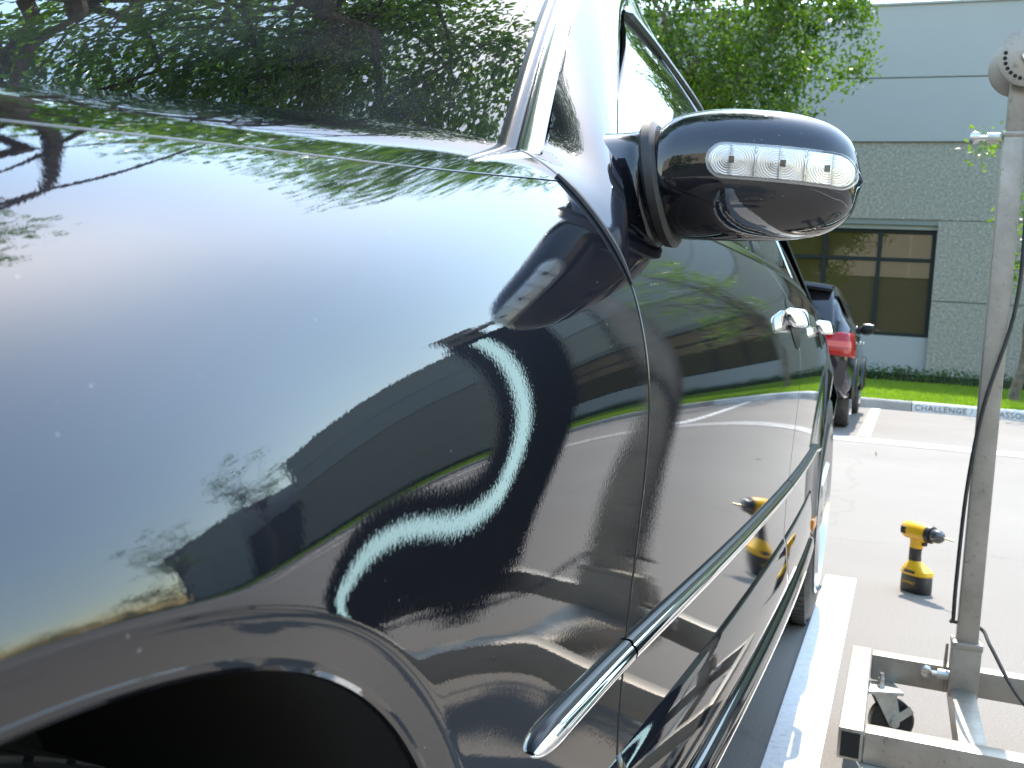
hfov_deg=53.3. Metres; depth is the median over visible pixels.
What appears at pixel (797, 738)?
painted line
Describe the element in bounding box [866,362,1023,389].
hedge
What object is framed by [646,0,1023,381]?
office building
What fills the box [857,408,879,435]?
painted line
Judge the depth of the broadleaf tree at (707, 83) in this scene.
18.53 m
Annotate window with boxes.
[788,228,937,337]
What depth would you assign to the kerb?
15.62 m
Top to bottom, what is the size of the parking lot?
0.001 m
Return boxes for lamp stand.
[836,28,1023,767]
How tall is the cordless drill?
0.262 m
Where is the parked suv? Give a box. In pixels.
[804,281,874,426]
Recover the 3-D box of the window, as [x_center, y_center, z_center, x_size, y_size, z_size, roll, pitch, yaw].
[8.197,-2.504,24.816,3.760,2.535,0.100,5,3,21]
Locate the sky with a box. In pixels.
[638,0,935,13]
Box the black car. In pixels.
[0,0,862,767]
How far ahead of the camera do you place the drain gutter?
9.98 m
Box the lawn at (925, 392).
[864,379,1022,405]
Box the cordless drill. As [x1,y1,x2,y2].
[900,520,953,595]
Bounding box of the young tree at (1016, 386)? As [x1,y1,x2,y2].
[956,120,1023,401]
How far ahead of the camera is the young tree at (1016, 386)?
17.93 m
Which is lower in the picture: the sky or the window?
the window
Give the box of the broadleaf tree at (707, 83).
[637,0,886,121]
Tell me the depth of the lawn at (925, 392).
19.23 m
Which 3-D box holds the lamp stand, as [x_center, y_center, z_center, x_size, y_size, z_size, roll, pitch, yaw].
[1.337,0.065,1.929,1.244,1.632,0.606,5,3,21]
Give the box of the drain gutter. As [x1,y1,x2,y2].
[833,435,1023,457]
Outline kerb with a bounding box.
[859,397,1023,420]
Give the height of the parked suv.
1.665 m
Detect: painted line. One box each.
[760,575,855,767]
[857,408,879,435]
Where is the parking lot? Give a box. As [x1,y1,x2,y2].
[717,407,1023,767]

